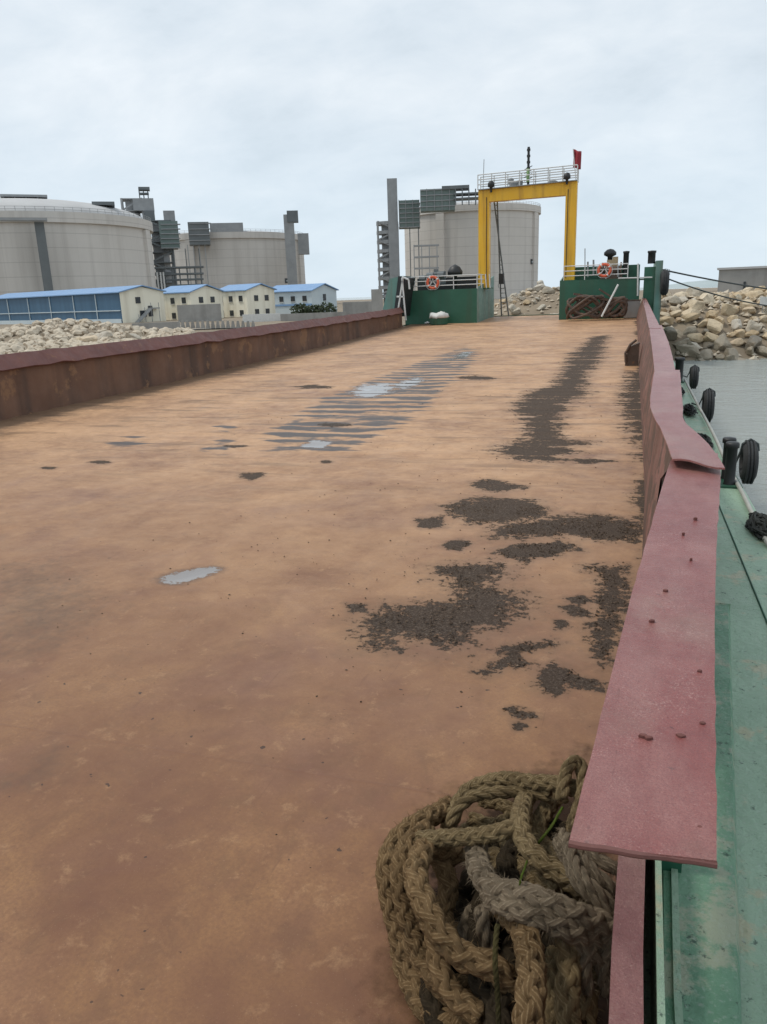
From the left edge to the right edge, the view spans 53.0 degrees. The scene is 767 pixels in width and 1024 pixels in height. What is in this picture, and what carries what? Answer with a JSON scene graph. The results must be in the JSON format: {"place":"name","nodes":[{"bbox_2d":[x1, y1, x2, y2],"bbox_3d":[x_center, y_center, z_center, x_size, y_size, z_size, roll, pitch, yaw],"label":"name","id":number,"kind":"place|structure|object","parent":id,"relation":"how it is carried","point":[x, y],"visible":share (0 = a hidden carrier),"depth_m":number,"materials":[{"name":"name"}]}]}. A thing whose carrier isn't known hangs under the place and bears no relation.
{"place":"outdoors","nodes":[
{"label":"outdoors","id":0,"kind":"place"},
{"bbox_2d":[62,380,641,867],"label":"gravel","id":1,"kind":"structure","parent":0,"point":[502,566],"depth_m":6.13,"materials":[{"name":"gravel"}]},
{"bbox_2d":[0,288,766,360],"bbox_3d":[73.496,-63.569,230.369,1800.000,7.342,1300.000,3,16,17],"label":"ground","id":2,"kind":"structure","parent":0,"point":[681,326],"depth_m":58.82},
{"bbox_2d":[0,194,156,294],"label":"storage tank","id":3,"kind":"object","parent":2,"relation":"on","point":[46,244],"visible":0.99,"depth_m":232.21,"materials":[{"name":"concrete"}]},
{"bbox_2d":[0,285,166,323],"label":"house","id":4,"kind":"structure","parent":2,"relation":"on","point":[132,304],"depth_m":144.71,"materials":[{"name":"glass"}]},
{"bbox_2d":[79,335,97,341],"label":"boulder","id":5,"kind":"object","parent":2,"relation":"on","point":[92,338],"visible":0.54,"depth_m":60.06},
{"bbox_2d":[97,331,112,337],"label":"boulder","id":6,"kind":"object","parent":2,"relation":"on","point":[105,334],"visible":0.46,"depth_m":64.93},
{"bbox_2d":[125,333,140,338],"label":"boulder","id":7,"kind":"object","parent":2,"relation":"on","point":[131,335],"visible":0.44,"depth_m":64.64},
{"bbox_2d":[120,187,154,218],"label":"stair tower","id":8,"kind":"structure","parent":2,"relation":"on","point":[139,205],"depth_m":299.91,"materials":[{"name":"grey metal"}]},
{"bbox_2d":[132,321,180,330],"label":"wall","id":9,"kind":"structure","parent":2,"relation":"on","point":[171,325],"depth_m":86.03,"materials":[{"name":"grey concrete"}]},
{"bbox_2d":[144,210,179,288],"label":"stair tower","id":10,"kind":"structure","parent":2,"relation":"on","point":[165,239],"depth_m":300.46,"materials":[{"name":"grey metal"}]},
{"bbox_2d":[154,266,203,289],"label":"pipe rack","id":11,"kind":"object","parent":2,"relation":"on","point":[164,274],"visible":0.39,"depth_m":277.65,"materials":[{"name":"metal"}]},
{"bbox_2d":[163,284,224,319],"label":"house","id":12,"kind":"structure","parent":2,"relation":"on","point":[174,296],"depth_m":149.27,"materials":[{"name":"white paint"}]},
{"bbox_2d":[177,304,221,321],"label":"wall","id":13,"kind":"structure","parent":2,"relation":"on","point":[202,312],"depth_m":130.11,"materials":[{"name":"grey concrete"}]},
{"bbox_2d":[192,326,250,329],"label":"kerb wall","id":14,"kind":"structure","parent":2,"relation":"on","point":[214,328],"depth_m":91.36,"materials":[{"name":"grey concrete"}]},
{"bbox_2d":[151,222,309,288],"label":"storage tank","id":15,"kind":"object","parent":2,"relation":"on","point":[224,254],"visible":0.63,"depth_m":391.81,"materials":[{"name":"concrete"}]},
{"bbox_2d":[220,283,276,316],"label":"house","id":16,"kind":"structure","parent":2,"relation":"on","point":[239,300],"depth_m":156.58,"materials":[{"name":"white paint"}]},
{"bbox_2d":[242,313,280,321],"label":"site fence","id":17,"kind":"object","parent":2,"relation":"on","point":[261,317],"visible":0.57,"depth_m":115.00,"materials":[{"name":"white paint"}]},
{"bbox_2d":[283,210,297,284],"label":"chimney","id":18,"kind":"object","parent":2,"relation":"on","point":[290,218],"visible":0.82,"depth_m":380.01,"materials":[{"name":"grey metal"}]},
{"bbox_2d":[289,303,311,313],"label":"shrub","id":19,"kind":"object","parent":2,"relation":"on","point":[298,307],"visible":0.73,"depth_m":133.81,"materials":[{"name":"green plant"}]},
{"bbox_2d":[273,283,338,313],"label":"house","id":20,"kind":"structure","parent":2,"relation":"on","point":[287,297],"depth_m":168.50,"materials":[{"name":"white paint"}]},
{"bbox_2d":[280,312,346,320],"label":"yard wall","id":21,"kind":"structure","parent":2,"relation":"on","point":[296,317],"depth_m":113.78,"materials":[{"name":"grey concrete"}]},
{"bbox_2d":[304,304,323,312],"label":"shrub","id":22,"kind":"object","parent":2,"relation":"on","point":[314,307],"visible":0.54,"depth_m":135.18,"materials":[{"name":"green plant"}]},
{"bbox_2d":[315,301,336,312],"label":"shrub","id":23,"kind":"object","parent":2,"relation":"on","point":[328,307],"visible":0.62,"depth_m":136.23,"materials":[{"name":"green plant"}]},
{"bbox_2d":[343,301,371,314],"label":"yard wall","id":24,"kind":"structure","parent":2,"relation":"on","point":[356,307],"depth_m":115.88,"materials":[{"name":"grey concrete"}]},
{"bbox_2d":[371,289,382,311],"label":"hut","id":25,"kind":"object","parent":2,"relation":"on","point":[377,299],"visible":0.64,"depth_m":106.02,"materials":[{"name":"grey concrete"}]},
{"bbox_2d":[0,286,766,360],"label":"rubble","id":26,"kind":"object","parent":2,"relation":"on","point":[34,340],"visible":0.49,"depth_m":63.99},
{"bbox_2d":[376,178,419,301],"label":"stair tower","id":27,"kind":"structure","parent":2,"relation":"on","point":[409,219],"depth_m":352.60,"materials":[{"name":"grey metal"}]},
{"bbox_2d":[404,185,540,298],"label":"storage tank","id":28,"kind":"object","parent":2,"relation":"on","point":[448,234],"visible":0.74,"depth_m":366.08,"materials":[{"name":"concrete"}]},
{"bbox_2d":[512,307,520,314],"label":"boulder","id":29,"kind":"object","parent":2,"relation":"on","point":[516,311],"visible":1,"depth_m":58.26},
{"bbox_2d":[533,284,545,291],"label":"boulder","id":30,"kind":"object","parent":2,"relation":"on","point":[538,288],"visible":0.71,"depth_m":62.08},
{"bbox_2d":[542,286,555,293],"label":"boulder","id":31,"kind":"object","parent":2,"relation":"on","point":[547,290],"visible":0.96,"depth_m":60.53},
{"bbox_2d":[659,316,673,324],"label":"boulder","id":32,"kind":"object","parent":2,"relation":"on","point":[669,320],"visible":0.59,"depth_m":47.54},
{"bbox_2d":[664,326,677,339],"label":"boulder","id":33,"kind":"object","parent":2,"relation":"on","point":[671,333],"visible":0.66,"depth_m":46.10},
{"bbox_2d":[669,295,681,305],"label":"boulder","id":34,"kind":"object","parent":2,"relation":"on","point":[674,300],"visible":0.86,"depth_m":49.49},
{"bbox_2d":[669,310,681,317],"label":"boulder","id":35,"kind":"object","parent":2,"relation":"on","point":[675,313],"visible":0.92,"depth_m":48.02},
{"bbox_2d":[673,340,686,346],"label":"boulder","id":36,"kind":"object","parent":2,"relation":"on","point":[682,342],"visible":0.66,"depth_m":45.61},
{"bbox_2d":[673,291,688,297],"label":"boulder","id":37,"kind":"object","parent":2,"relation":"on","point":[679,294],"visible":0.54,"depth_m":50.84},
{"bbox_2d":[676,344,699,357],"bbox_3d":[17.942,-9.409,45.126,1.373,0.848,0.660,12,21,41],"label":"boulder","id":38,"kind":"object","parent":2,"relation":"on","point":[692,351],"visible":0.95,"depth_m":44.88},
{"bbox_2d":[682,326,696,334],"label":"boulder","id":39,"kind":"object","parent":2,"relation":"on","point":[688,330],"visible":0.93,"depth_m":46.64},
{"bbox_2d":[680,308,700,316],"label":"boulder","id":40,"kind":"object","parent":2,"relation":"on","point":[690,310],"visible":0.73,"depth_m":47.87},
{"bbox_2d":[681,313,700,322],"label":"boulder","id":41,"kind":"object","parent":2,"relation":"on","point":[688,317],"visible":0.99,"depth_m":47.50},
{"bbox_2d":[685,287,705,297],"bbox_3d":[20.563,-14.484,50.985,1.441,0.882,0.802,4,16,29],"label":"boulder","id":42,"kind":"object","parent":2,"relation":"on","point":[693,292],"visible":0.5,"depth_m":50.68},
{"bbox_2d":[687,333,703,342],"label":"boulder","id":43,"kind":"object","parent":2,"relation":"on","point":[696,337],"visible":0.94,"depth_m":45.88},
{"bbox_2d":[686,299,705,309],"bbox_3d":[19.874,-13.134,48.951,1.261,0.867,0.876,5,7,23],"label":"boulder","id":44,"kind":"object","parent":2,"relation":"on","point":[695,304],"visible":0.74,"depth_m":48.70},
{"bbox_2d":[697,318,707,327],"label":"boulder","id":45,"kind":"object","parent":2,"relation":"on","point":[702,323],"visible":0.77,"depth_m":47.13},
{"bbox_2d":[696,349,712,359],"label":"boulder","id":46,"kind":"object","parent":2,"relation":"on","point":[706,354],"visible":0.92,"depth_m":44.53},
{"bbox_2d":[698,293,715,304],"bbox_3d":[20.896,-13.735,49.654,0.955,0.945,1.375,-17,31,16],"label":"boulder","id":47,"kind":"object","parent":2,"relation":"on","point":[707,298],"visible":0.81,"depth_m":49.27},
{"bbox_2d":[703,341,713,348],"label":"boulder","id":48,"kind":"object","parent":2,"relation":"on","point":[707,344],"visible":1,"depth_m":45.49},
{"bbox_2d":[703,332,718,341],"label":"boulder","id":49,"kind":"object","parent":2,"relation":"on","point":[710,337],"visible":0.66,"depth_m":45.51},
{"bbox_2d":[705,310,718,318],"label":"boulder","id":50,"kind":"object","parent":2,"relation":"on","point":[711,314],"visible":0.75,"depth_m":47.62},
{"bbox_2d":[707,318,722,334],"bbox_3d":[20.188,-11.362,46.908,0.927,0.727,1.528,10,37,14],"label":"boulder","id":51,"kind":"object","parent":2,"relation":"on","point":[714,326],"visible":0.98,"depth_m":46.54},
{"bbox_2d":[711,333,731,350],"bbox_3d":[19.948,-9.961,45.548,1.087,0.948,1.174,-25,31,-14],"label":"boulder","id":52,"kind":"object","parent":2,"relation":"on","point":[721,342],"visible":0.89,"depth_m":45.26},
{"bbox_2d":[715,293,729,301],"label":"boulder","id":53,"kind":"object","parent":2,"relation":"on","point":[722,299],"visible":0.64,"depth_m":49.53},
{"bbox_2d":[724,355,734,359],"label":"boulder","id":54,"kind":"object","parent":2,"relation":"on","point":[729,357],"visible":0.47,"depth_m":43.90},
{"bbox_2d":[721,303,738,315],"bbox_3d":[21.752,-12.617,48.221,1.186,0.968,0.870,0,16,8],"label":"boulder","id":55,"kind":"object","parent":2,"relation":"on","point":[728,309],"visible":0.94,"depth_m":47.95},
{"bbox_2d":[724,348,738,359],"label":"boulder","id":56,"kind":"object","parent":2,"relation":"on","point":[731,351],"visible":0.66,"depth_m":44.32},
{"bbox_2d":[727,315,738,322],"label":"boulder","id":57,"kind":"object","parent":2,"relation":"on","point":[730,318],"visible":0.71,"depth_m":47.28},
{"bbox_2d":[731,319,741,330],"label":"boulder","id":58,"kind":"object","parent":2,"relation":"on","point":[736,324],"visible":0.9,"depth_m":46.56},
{"bbox_2d":[730,338,746,345],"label":"boulder","id":59,"kind":"object","parent":2,"relation":"on","point":[738,342],"visible":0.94,"depth_m":45.48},
{"bbox_2d":[734,329,745,337],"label":"boulder","id":60,"kind":"object","parent":2,"relation":"on","point":[740,333],"visible":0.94,"depth_m":46.13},
{"bbox_2d":[717,266,766,291],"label":"warehouse","id":61,"kind":"structure","parent":2,"relation":"on","point":[753,276],"depth_m":82.86,"materials":[{"name":"grey concrete"}]},
{"bbox_2d":[741,287,753,293],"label":"boulder","id":62,"kind":"object","parent":2,"relation":"on","point":[745,290],"visible":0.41,"depth_m":50.34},
{"bbox_2d":[740,299,756,308],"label":"boulder","id":63,"kind":"object","parent":2,"relation":"on","point":[743,305],"visible":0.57,"depth_m":48.27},
{"bbox_2d":[742,306,755,313],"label":"boulder","id":64,"kind":"object","parent":2,"relation":"on","point":[751,309],"visible":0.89,"depth_m":47.69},
{"bbox_2d":[745,346,753,355],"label":"boulder","id":65,"kind":"object","parent":2,"relation":"on","point":[749,351],"visible":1,"depth_m":44.59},
{"bbox_2d":[744,330,758,336],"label":"boulder","id":66,"kind":"object","parent":2,"relation":"on","point":[750,333],"visible":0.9,"depth_m":45.99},
{"bbox_2d":[744,335,761,350],"bbox_3d":[21.788,-9.913,45.322,0.901,0.990,1.618,8,21,33],"label":"boulder","id":67,"kind":"object","parent":2,"relation":"on","point":[754,341],"visible":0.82,"depth_m":44.92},
{"bbox_2d":[745,320,761,331],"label":"boulder","id":68,"kind":"object","parent":2,"relation":"on","point":[753,325],"visible":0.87,"depth_m":46.06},
{"bbox_2d":[745,290,764,297],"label":"boulder","id":69,"kind":"object","parent":2,"relation":"on","point":[756,293],"visible":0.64,"depth_m":49.57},
{"bbox_2d":[756,346,766,356],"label":"boulder","id":70,"kind":"object","parent":2,"relation":"on","point":[761,350],"visible":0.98,"depth_m":44.56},
{"bbox_2d":[759,297,766,315],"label":"signboard","id":71,"kind":"object","parent":2,"relation":"on","point":[763,300],"visible":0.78,"depth_m":47.46,"materials":[{"name":"white paint"}]},
{"bbox_2d":[0,0,766,297],"label":"sky","id":72,"kind":"structure","parent":0,"point":[251,113],"materials":[{"name":"white"}]},
{"bbox_2d":[337,287,766,514],"bbox_3d":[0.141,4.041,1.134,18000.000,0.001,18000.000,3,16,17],"label":"sea","id":73,"kind":"structure","parent":0,"point":[739,387],"depth_m":28.38,"materials":[{"name":"liquid"}]},
{"bbox_2d":[402,314,558,326],"bbox_3d":[1.610,-3.318,24.234,13.530,3.985,55.200,3,16,17],"label":"barge hull","id":74,"kind":"object","parent":73,"relation":"on","point":[515,315],"depth_m":49.13,"materials":[{"name":"green paint"}]},
{"bbox_2d":[0,315,644,1023],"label":"deck","id":75,"kind":"structure","parent":74,"relation":"on","point":[154,869],"depth_m":5.14,"materials":[{"name":"metal"}]},
{"bbox_2d":[0,307,403,420],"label":"bulwark","id":76,"kind":"object","parent":75,"relation":"on","point":[37,381],"visible":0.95,"depth_m":20.49,"materials":[{"name":"red paint"}]},
{"bbox_2d":[430,318,447,324],"bbox_3d":[3.153,-10.838,43.746,1.040,0.360,1.024,3,16,17],"label":"bin","id":77,"kind":"object","parent":75,"relation":"on","point":[439,321],"visible":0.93,"depth_m":43.34,"materials":[{"name":"green paint"}]},
{"bbox_2d":[429,311,448,318],"bbox_3d":[3.158,-11.190,43.654,1.083,0.408,1.120,3,16,17],"label":"sack","id":78,"kind":"object","parent":77,"relation":"on","point":[440,314],"visible":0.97,"depth_m":43.28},
{"bbox_2d":[372,793,553,1023],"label":"mooring rope","id":79,"kind":"object","parent":75,"relation":"on","point":[414,907],"visible":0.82,"depth_m":2.33,"materials":[{"name":"fabric"}]},
{"bbox_2d":[492,923,501,1023],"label":"cord","id":80,"kind":"object","parent":79,"relation":"hanging from","point":[496,973],"visible":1,"depth_m":2.00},
{"bbox_2d":[453,827,617,1004],"bbox_3d":[0.480,1.213,2.337,0.583,0.436,0.487,3,16,17],"label":"mooring rope","id":81,"kind":"object","parent":79,"relation":"on","point":[585,930],"visible":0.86,"depth_m":2.17,"materials":[{"name":"fabric"}]},
{"bbox_2d":[519,860,527,885],"bbox_3d":[0.404,1.036,2.219,0.010,0.030,0.117,4,17,21],"label":"cord","id":82,"kind":"object","parent":81,"relation":"on","point":[524,869],"visible":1,"depth_m":2.20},
{"bbox_2d":[493,202,508,315],"bbox_3d":[7.264,-15.414,47.046,0.617,6.718,2.443,4,17,20],"label":"ladder","id":83,"kind":"object","parent":75,"relation":"on","point":[501,279],"visible":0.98,"depth_m":46.71,"materials":[{"name":"grey metal"}]},
{"bbox_2d":[419,818,586,1023],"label":"mooring rope","id":84,"kind":"object","parent":75,"relation":"on","point":[506,862],"visible":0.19,"depth_m":2.36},
{"bbox_2d":[406,752,610,1023],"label":"mooring rope","id":85,"kind":"object","parent":84,"relation":"on","point":[520,824],"visible":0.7,"depth_m":2.52,"materials":[{"name":"fabric"}]},
{"bbox_2d":[538,806,563,843],"bbox_3d":[0.550,1.032,2.497,0.147,0.107,0.048,-14,20,-36],"label":"cord","id":86,"kind":"object","parent":85,"relation":"on","point":[551,825],"visible":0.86,"depth_m":2.45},
{"bbox_2d":[565,295,605,319],"bbox_3d":[10.989,-11.152,41.819,2.178,1.315,1.173,3,16,17],"label":"scrap heap","id":87,"kind":"object","parent":75,"relation":"on","point":[579,304],"visible":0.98,"depth_m":41.50,"materials":[{"name":"fabric"}]},
{"bbox_2d":[601,284,618,316],"bbox_3d":[11.974,-11.185,40.689,0.907,1.661,0.098,-3,16,-4],"label":"pole","id":88,"kind":"object","parent":87,"relation":"on","point":[612,295],"visible":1,"depth_m":40.64,"materials":[{"name":"metal"}]},
{"bbox_2d":[603,296,627,318],"bbox_3d":[12.485,-11.030,41.504,1.361,1.169,0.788,3,16,17],"label":"rope coil","id":89,"kind":"object","parent":75,"relation":"on","point":[618,312],"visible":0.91,"depth_m":41.22,"materials":[{"name":"fabric"}]},
{"bbox_2d":[624,339,639,365],"bbox_3d":[6.824,-4.402,21.143,0.391,0.725,0.564,3,16,17],"label":"scrap bracket","id":90,"kind":"object","parent":75,"relation":"on","point":[631,355],"visible":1,"depth_m":20.95,"materials":[{"name":"metal"}]},
{"bbox_2d":[623,299,640,318],"bbox_3d":[13.654,-11.155,42.264,0.900,0.995,0.660,3,16,17],"label":"crate","id":91,"kind":"object","parent":75,"relation":"on","point":[633,308],"visible":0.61,"depth_m":41.97,"materials":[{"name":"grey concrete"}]},
{"bbox_2d":[568,297,724,1023],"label":"bulwark","id":92,"kind":"object","parent":75,"relation":"on","point":[649,791],"visible":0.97,"depth_m":2.15,"materials":[{"name":"red paint"}]},
{"bbox_2d":[383,264,493,324],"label":"bow tower","id":93,"kind":"structure","parent":74,"relation":"on","point":[462,299],"depth_m":44.47,"materials":[{"name":"metal"}]},
{"bbox_2d":[425,275,439,289],"bbox_3d":[2.832,-13.176,44.155,0.863,0.814,0.150,3,16,17],"label":"lifebuoy","id":94,"kind":"object","parent":93,"relation":"hanging from","point":[429,286],"visible":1,"depth_m":44.12,"materials":[{"name":"orange plastic"}]},
{"bbox_2d":[477,147,578,288],"bbox_3d":[8.222,-16.817,44.117,5.837,7.600,1.195,3,16,17],"label":"gantry","id":95,"kind":"object","parent":93,"relation":"on","point":[519,190],"visible":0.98,"depth_m":43.72,"materials":[{"name":"metal"}]},
{"bbox_2d":[573,149,581,179],"bbox_3d":[10.723,-19.276,42.699,0.480,1.675,0.212,3,16,17],"label":"flag","id":96,"kind":"object","parent":95,"relation":"on","point":[576,157],"visible":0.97,"depth_m":42.62,"materials":[{"name":"red fabric"}]},
{"bbox_2d":[559,249,662,322],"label":"bow tower","id":97,"kind":"structure","parent":74,"relation":"on","point":[625,276],"depth_m":42.66,"materials":[{"name":"metal"}]},
{"bbox_2d":[596,262,612,277],"bbox_3d":[12.136,-13.281,42.239,0.863,0.814,0.150,3,16,17],"label":"lifebuoy","id":98,"kind":"object","parent":97,"relation":"hanging from","point":[604,264],"visible":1,"depth_m":42.20,"materials":[{"name":"orange plastic"}]},
{"bbox_2d":[659,269,669,308],"bbox_3d":[15.000,-11.926,41.086,0.493,2.054,1.372,3,16,17],"label":"tyre","id":99,"kind":"object","parent":97,"relation":"hanging from","point":[664,280],"visible":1,"depth_m":40.54,"materials":[{"name":"rubber"}]},
{"bbox_2d":[664,269,766,288],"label":"mooring line","id":100,"kind":"object","parent":97,"relation":"attached to","point":[716,280],"visible":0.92,"depth_m":44.88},
{"bbox_2d":[669,279,766,305],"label":"mooring line","id":101,"kind":"object","parent":97,"relation":"attached to","point":[716,294],"visible":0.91,"depth_m":44.77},
{"bbox_2d":[643,361,766,1023],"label":"side deck","id":102,"kind":"structure","parent":74,"relation":"on","point":[748,630],"depth_m":3.03,"materials":[{"name":"green paint"}]},
{"bbox_2d":[675,357,684,382],"bbox_3d":[5.340,-2.569,13.888,0.200,0.435,0.200,3,16,17],"label":"bollard","id":103,"kind":"object","parent":102,"relation":"on","point":[679,364],"visible":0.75,"depth_m":13.82,"materials":[{"name":"black metal"}]},
{"bbox_2d":[683,403,697,415],"bbox_3d":[4.244,-1.436,10.663,0.198,0.113,1.150,3,16,17],"label":"net heap","id":104,"kind":"object","parent":102,"relation":"on","point":[690,409],"visible":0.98,"depth_m":10.50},
{"bbox_2d":[683,365,699,388],"bbox_3d":[5.815,-2.532,14.400,0.292,0.454,0.412,-6,16,-13],"label":"tyre","id":105,"kind":"object","parent":102,"relation":"hanging from","point":[694,370],"visible":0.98,"depth_m":14.26,"materials":[{"name":"rubber"}]},
{"bbox_2d":[650,599,741,1023],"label":"deck box","id":106,"kind":"object","parent":102,"relation":"on","point":[694,951],"visible":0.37,"depth_m":2.06,"materials":[{"name":"green paint"}]},
{"bbox_2d":[691,388,715,422],"bbox_3d":[4.696,-1.547,11.123,0.305,0.504,0.460,-5,16,-11],"label":"tyre","id":107,"kind":"object","parent":102,"relation":"hanging from","point":[708,400],"visible":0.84,"depth_m":10.96,"materials":[{"name":"rubber"}]},
{"bbox_2d":[683,417,766,622],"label":"weld seam","id":108,"kind":"object","parent":102,"relation":"on","point":[757,598],"visible":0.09,"depth_m":4.75,"materials":[{"name":"green paint"}]},
{"bbox_2d":[684,378,766,546],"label":"pipe","id":109,"kind":"object","parent":102,"relation":"on","point":[744,496],"visible":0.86,"depth_m":8.04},
{"bbox_2d":[720,437,742,488],"bbox_3d":[3.097,-0.454,6.886,0.200,0.395,0.420,3,16,17],"label":"bollard","id":110,"kind":"object","parent":102,"relation":"on","point":[731,446],"visible":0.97,"depth_m":6.76,"materials":[{"name":"black metal"}]},
{"bbox_2d":[737,438,759,483],"bbox_3d":[3.484,-0.487,7.348,0.288,0.444,0.405,-5,16,-11],"label":"tyre","id":111,"kind":"object","parent":102,"relation":"hanging from","point":[748,456],"visible":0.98,"depth_m":7.22,"materials":[{"name":"rubber"}]},
{"bbox_2d":[745,511,766,540],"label":"net heap","id":112,"kind":"object","parent":102,"relation":"on","point":[756,522],"visible":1,"depth_m":5.53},
{"bbox_2d":[640,280,717,289],"bbox_3d":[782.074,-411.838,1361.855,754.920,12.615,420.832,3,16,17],"label":"hill","id":113,"kind":"structure","parent":0,"point":[705,283],"depth_m":1373.50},
{"bbox_2d":[698,433,712,447],"bbox_3d":[3.602,-0.820,8.668,0.179,0.094,0.856,3,16,17],"label":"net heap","id":114,"kind":"object","parent":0,"point":[706,438],"visible":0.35,"depth_m":8.61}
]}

